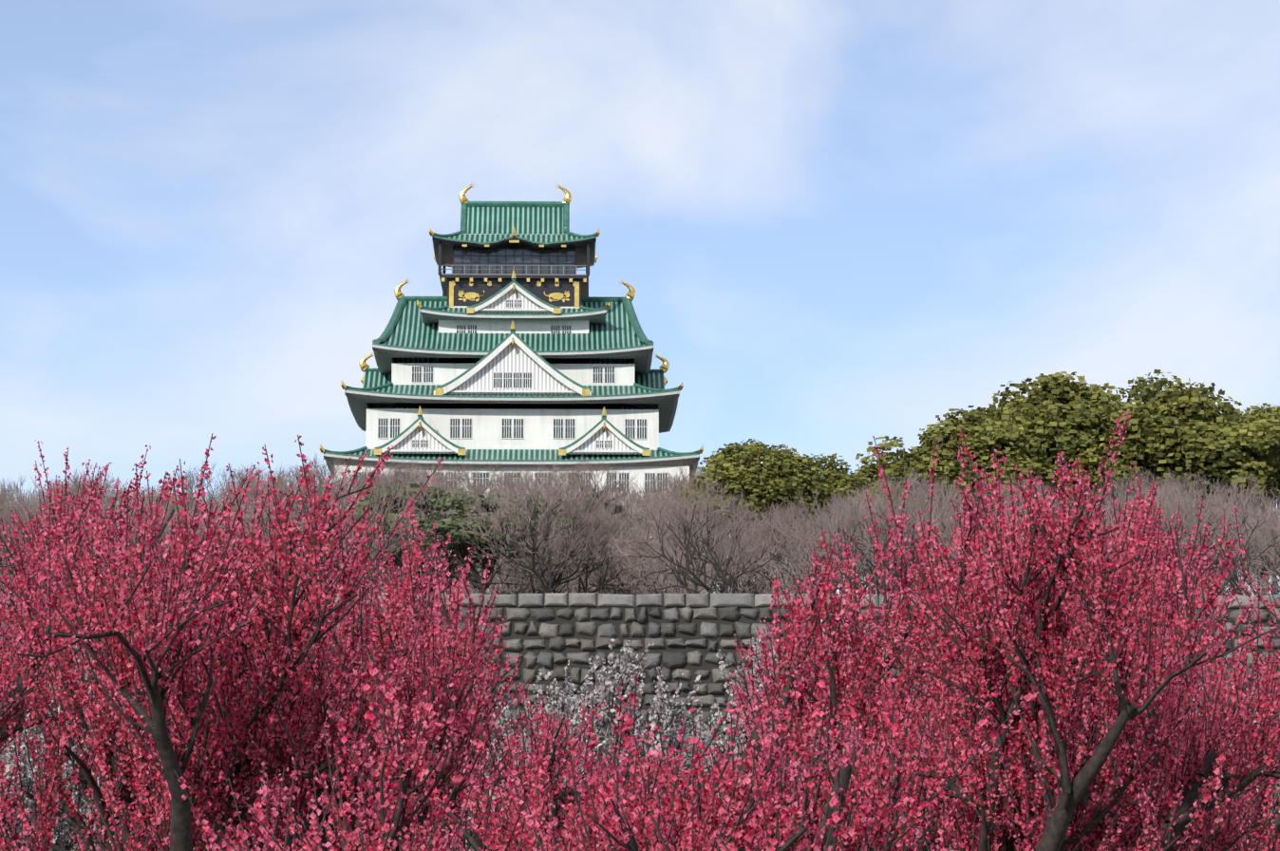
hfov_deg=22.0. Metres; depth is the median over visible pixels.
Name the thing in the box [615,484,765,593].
bare tree
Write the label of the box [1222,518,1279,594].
bare tree
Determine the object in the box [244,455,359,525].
bare tree
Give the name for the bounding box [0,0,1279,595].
sky
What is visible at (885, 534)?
bare tree
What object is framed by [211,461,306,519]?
bare tree
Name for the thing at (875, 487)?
bare tree
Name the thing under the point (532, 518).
bare tree
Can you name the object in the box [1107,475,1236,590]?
bare tree
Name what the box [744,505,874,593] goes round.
bare tree
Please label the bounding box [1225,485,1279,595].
bare tree
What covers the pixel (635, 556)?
bare tree
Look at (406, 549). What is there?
bare tree
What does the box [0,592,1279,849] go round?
stone moat wall
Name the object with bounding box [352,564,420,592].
bare tree
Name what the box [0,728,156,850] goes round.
white plum
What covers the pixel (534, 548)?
bare tree
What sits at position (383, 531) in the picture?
bare tree
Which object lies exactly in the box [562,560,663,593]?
bare tree
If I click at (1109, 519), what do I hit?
bare tree
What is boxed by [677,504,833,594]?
bare tree
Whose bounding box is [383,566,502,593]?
bare tree
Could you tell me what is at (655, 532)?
bare tree
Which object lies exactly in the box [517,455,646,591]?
bare tree
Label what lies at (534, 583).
bare tree
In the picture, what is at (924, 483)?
bare tree
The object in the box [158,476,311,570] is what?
bare tree
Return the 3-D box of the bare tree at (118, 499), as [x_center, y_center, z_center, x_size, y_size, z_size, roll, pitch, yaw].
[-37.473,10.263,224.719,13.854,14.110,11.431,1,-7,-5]
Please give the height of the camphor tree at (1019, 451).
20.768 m
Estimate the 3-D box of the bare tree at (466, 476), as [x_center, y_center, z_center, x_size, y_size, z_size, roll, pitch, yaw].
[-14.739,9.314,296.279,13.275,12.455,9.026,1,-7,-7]
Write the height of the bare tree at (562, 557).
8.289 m
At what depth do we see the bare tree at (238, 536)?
178.03 m
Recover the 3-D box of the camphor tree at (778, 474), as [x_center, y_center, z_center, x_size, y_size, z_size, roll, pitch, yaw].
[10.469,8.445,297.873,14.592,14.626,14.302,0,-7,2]
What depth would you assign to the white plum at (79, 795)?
36.96 m
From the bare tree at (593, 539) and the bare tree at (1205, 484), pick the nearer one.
the bare tree at (593, 539)
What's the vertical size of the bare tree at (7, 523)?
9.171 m
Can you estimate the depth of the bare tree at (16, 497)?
214.88 m
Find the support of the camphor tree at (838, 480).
on the terrace ground
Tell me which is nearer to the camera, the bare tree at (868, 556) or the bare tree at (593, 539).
the bare tree at (593, 539)
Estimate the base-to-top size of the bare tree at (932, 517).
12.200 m
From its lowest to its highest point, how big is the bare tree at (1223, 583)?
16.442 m
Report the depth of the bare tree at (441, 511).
212.46 m
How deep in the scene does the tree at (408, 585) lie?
26.50 m
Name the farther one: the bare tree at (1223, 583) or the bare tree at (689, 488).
the bare tree at (689, 488)
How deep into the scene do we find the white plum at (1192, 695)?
43.13 m
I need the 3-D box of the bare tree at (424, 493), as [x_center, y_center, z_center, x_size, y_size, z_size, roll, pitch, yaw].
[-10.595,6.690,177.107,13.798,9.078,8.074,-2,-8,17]
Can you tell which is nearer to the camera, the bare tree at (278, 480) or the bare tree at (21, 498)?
the bare tree at (21, 498)
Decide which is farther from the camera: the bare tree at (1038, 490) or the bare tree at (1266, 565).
the bare tree at (1038, 490)
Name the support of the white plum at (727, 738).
on the ground surface
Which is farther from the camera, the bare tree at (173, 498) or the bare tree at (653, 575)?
the bare tree at (173, 498)
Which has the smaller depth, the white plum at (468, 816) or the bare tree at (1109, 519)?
the white plum at (468, 816)
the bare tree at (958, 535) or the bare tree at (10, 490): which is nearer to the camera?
the bare tree at (958, 535)
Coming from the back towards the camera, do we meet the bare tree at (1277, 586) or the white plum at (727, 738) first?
the bare tree at (1277, 586)
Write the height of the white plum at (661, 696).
4.203 m
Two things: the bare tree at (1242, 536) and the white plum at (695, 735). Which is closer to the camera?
the white plum at (695, 735)
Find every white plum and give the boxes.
[0,603,271,850]
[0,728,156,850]
[5,745,98,850]
[6,734,86,850]
[26,759,95,850]
[451,787,505,849]
[457,634,663,850]
[583,665,923,846]
[596,719,701,847]
[634,717,731,783]
[670,619,966,850]
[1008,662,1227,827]
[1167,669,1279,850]
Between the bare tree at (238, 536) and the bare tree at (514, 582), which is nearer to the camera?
the bare tree at (238, 536)
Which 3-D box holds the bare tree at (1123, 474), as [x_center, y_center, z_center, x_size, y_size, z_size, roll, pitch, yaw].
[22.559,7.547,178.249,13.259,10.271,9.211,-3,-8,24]
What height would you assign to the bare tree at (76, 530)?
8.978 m
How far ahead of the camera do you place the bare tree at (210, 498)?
337.97 m
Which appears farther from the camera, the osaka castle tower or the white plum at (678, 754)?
the osaka castle tower
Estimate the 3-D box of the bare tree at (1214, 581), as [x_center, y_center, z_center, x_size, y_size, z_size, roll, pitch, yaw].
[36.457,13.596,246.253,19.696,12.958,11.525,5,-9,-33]
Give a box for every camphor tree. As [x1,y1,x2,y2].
[674,438,836,582]
[750,452,877,586]
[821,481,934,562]
[851,405,1063,564]
[971,371,1179,518]
[1053,369,1279,581]
[1177,402,1279,595]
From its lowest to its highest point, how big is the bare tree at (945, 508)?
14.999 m
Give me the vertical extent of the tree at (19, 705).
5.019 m
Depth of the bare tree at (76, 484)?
303.57 m
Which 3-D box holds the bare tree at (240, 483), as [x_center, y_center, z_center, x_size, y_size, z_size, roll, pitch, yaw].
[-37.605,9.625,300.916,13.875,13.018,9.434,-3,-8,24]
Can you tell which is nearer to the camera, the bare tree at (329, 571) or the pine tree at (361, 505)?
the pine tree at (361, 505)
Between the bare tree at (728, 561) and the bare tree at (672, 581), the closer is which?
the bare tree at (728, 561)
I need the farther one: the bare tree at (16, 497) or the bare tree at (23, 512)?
the bare tree at (23, 512)
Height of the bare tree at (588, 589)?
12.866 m
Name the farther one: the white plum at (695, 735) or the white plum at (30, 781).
the white plum at (695, 735)
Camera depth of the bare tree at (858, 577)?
366.98 m
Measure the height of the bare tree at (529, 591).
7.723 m
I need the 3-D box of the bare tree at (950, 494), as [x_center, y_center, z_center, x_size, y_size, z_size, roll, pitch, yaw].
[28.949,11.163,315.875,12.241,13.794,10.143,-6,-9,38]
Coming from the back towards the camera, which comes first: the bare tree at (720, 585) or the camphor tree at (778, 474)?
the camphor tree at (778, 474)
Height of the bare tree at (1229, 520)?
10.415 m
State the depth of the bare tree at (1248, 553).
161.19 m
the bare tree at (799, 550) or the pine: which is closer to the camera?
the pine
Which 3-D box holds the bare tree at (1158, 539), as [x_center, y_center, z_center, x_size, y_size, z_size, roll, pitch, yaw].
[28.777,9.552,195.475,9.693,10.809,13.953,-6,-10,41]
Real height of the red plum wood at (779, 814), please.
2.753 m
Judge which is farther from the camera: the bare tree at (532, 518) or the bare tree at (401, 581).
the bare tree at (532, 518)
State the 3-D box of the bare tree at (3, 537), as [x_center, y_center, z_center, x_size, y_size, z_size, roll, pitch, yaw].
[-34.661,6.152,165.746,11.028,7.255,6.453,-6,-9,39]
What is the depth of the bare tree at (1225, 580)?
348.94 m
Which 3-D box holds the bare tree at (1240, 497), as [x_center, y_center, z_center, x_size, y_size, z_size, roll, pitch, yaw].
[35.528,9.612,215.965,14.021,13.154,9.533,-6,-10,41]
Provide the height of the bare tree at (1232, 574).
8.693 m
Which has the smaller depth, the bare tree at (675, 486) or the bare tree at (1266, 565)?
the bare tree at (1266, 565)
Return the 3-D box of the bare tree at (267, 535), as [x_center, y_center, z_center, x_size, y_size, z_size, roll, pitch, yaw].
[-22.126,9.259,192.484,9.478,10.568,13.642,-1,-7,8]
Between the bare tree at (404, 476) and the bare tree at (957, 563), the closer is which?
the bare tree at (957, 563)
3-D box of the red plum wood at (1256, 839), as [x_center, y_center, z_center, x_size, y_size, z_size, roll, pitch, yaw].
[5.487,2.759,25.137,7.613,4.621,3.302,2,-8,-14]
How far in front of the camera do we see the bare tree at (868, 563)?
177.56 m
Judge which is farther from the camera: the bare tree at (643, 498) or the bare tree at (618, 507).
the bare tree at (643, 498)
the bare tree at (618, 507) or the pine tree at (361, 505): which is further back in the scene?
the bare tree at (618, 507)
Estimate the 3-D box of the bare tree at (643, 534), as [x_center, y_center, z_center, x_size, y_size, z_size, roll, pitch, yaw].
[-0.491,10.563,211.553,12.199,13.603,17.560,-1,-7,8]
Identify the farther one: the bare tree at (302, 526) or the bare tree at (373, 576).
the bare tree at (373, 576)
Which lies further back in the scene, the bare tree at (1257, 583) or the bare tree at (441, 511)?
the bare tree at (1257, 583)
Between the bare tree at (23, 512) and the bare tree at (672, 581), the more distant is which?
the bare tree at (672, 581)
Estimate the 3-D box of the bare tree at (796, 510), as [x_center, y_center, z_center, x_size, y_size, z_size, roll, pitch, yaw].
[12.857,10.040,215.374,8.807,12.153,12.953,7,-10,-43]
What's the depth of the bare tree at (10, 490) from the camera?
333.03 m
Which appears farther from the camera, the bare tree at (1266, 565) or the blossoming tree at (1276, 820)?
the bare tree at (1266, 565)
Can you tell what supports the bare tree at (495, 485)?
on the terrace ground
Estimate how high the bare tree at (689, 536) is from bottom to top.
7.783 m
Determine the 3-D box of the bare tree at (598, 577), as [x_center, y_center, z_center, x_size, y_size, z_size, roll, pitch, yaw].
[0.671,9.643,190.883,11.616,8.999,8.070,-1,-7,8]
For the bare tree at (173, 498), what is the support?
on the terrace ground
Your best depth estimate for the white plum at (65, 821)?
54.40 m
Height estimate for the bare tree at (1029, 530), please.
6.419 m
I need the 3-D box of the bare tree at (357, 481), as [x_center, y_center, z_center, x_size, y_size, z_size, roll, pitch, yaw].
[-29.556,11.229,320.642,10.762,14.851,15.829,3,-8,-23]
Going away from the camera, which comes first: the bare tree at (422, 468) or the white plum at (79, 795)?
the white plum at (79, 795)
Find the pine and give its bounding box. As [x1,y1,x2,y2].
[403,492,544,593]
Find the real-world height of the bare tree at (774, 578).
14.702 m
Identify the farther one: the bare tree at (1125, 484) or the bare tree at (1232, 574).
the bare tree at (1125, 484)
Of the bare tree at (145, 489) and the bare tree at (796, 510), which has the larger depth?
the bare tree at (145, 489)
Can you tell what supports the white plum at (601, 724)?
on the ground surface
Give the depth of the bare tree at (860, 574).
348.94 m
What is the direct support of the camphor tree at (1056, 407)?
on the terrace ground
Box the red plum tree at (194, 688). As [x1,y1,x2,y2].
[0,432,520,850]
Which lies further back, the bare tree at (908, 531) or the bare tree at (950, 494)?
the bare tree at (950, 494)
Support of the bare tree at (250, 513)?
on the terrace ground
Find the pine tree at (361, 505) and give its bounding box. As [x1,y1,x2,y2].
[334,481,481,592]
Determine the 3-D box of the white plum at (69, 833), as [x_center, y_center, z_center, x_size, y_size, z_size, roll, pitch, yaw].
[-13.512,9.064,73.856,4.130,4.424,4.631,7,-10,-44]
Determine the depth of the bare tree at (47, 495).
312.22 m
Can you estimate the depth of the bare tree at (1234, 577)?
238.82 m
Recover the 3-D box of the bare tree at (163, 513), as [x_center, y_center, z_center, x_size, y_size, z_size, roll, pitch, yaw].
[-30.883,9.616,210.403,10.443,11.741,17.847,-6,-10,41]
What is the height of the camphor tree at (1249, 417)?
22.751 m
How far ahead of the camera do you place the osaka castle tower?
392.70 m
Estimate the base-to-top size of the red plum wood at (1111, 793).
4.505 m
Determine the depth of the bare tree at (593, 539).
172.45 m
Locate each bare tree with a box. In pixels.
[0,472,75,534]
[0,476,91,590]
[0,480,45,577]
[0,489,48,591]
[0,489,167,591]
[0,493,164,592]
[0,500,47,565]
[3,478,170,588]
[24,477,121,524]
[32,467,131,519]
[68,487,246,588]
[74,487,248,587]
[98,479,197,557]
[98,489,254,576]
[144,482,206,546]
[155,461,296,524]
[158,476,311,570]
[164,483,247,541]
[169,495,339,574]
[198,488,330,590]
[202,484,337,589]
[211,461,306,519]
[228,452,413,593]
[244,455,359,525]
[263,473,443,580]
[287,466,376,535]
[297,516,435,593]
[301,467,537,593]
[306,535,376,592]
[307,466,564,591]
[330,480,497,593]
[337,455,441,515]
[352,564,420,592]
[364,457,478,511]
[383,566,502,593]
[420,470,659,593]
[428,460,537,590]
[447,564,603,593]
[456,536,580,593]
[458,462,593,593]
[465,470,636,593]
[474,494,623,593]
[475,464,594,582]
[489,557,548,593]
[511,479,666,593]
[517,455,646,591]
[551,526,752,593]
[558,492,724,593]
[561,513,671,593]
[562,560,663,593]
[573,518,713,593]
[576,496,643,593]
[579,481,651,593]
[583,481,673,542]
[607,471,772,594]
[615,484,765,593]
[615,487,685,593]
[619,488,815,593]
[621,461,730,593]
[636,462,734,593]
[642,557,718,593]
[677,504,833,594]
[679,529,793,594]
[705,548,838,593]
[742,488,932,593]
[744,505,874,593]
[761,476,985,593]
[799,493,952,594]
[806,475,974,594]
[807,468,951,594]
[836,536,941,594]
[837,553,876,590]
[847,556,872,594]
[859,485,959,594]
[874,468,967,534]
[909,496,1122,591]
[916,528,1022,591]
[918,469,996,558]
[938,469,1179,567]
[947,481,1068,579]
[948,492,1110,583]
[967,470,1069,524]
[1078,503,1213,586]
[1086,466,1219,541]
[1091,466,1197,524]
[1091,489,1245,590]
[1100,467,1279,594]
[1107,470,1279,595]
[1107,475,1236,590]
[1118,481,1279,595]
[1119,527,1235,595]
[1190,532,1279,595]
[1192,492,1267,583]
[1193,491,1279,595]
[1195,546,1255,582]
[1204,496,1275,595]
[1215,566,1279,595]
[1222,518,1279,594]
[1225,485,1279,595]
[1241,526,1279,594]
[1259,519,1279,589]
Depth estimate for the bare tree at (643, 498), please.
317.48 m
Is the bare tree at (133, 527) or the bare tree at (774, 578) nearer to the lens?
the bare tree at (133, 527)
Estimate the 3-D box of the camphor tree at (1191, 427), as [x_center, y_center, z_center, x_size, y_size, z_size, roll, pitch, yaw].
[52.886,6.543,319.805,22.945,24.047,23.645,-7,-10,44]
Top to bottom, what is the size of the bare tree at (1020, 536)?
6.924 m
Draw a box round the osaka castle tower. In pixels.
[320,181,709,593]
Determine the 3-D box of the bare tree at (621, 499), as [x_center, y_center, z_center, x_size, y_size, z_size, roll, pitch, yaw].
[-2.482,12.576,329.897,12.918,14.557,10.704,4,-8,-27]
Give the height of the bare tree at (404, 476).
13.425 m
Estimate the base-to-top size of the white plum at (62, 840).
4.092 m
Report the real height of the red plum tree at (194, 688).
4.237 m
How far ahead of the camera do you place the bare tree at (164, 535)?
172.78 m

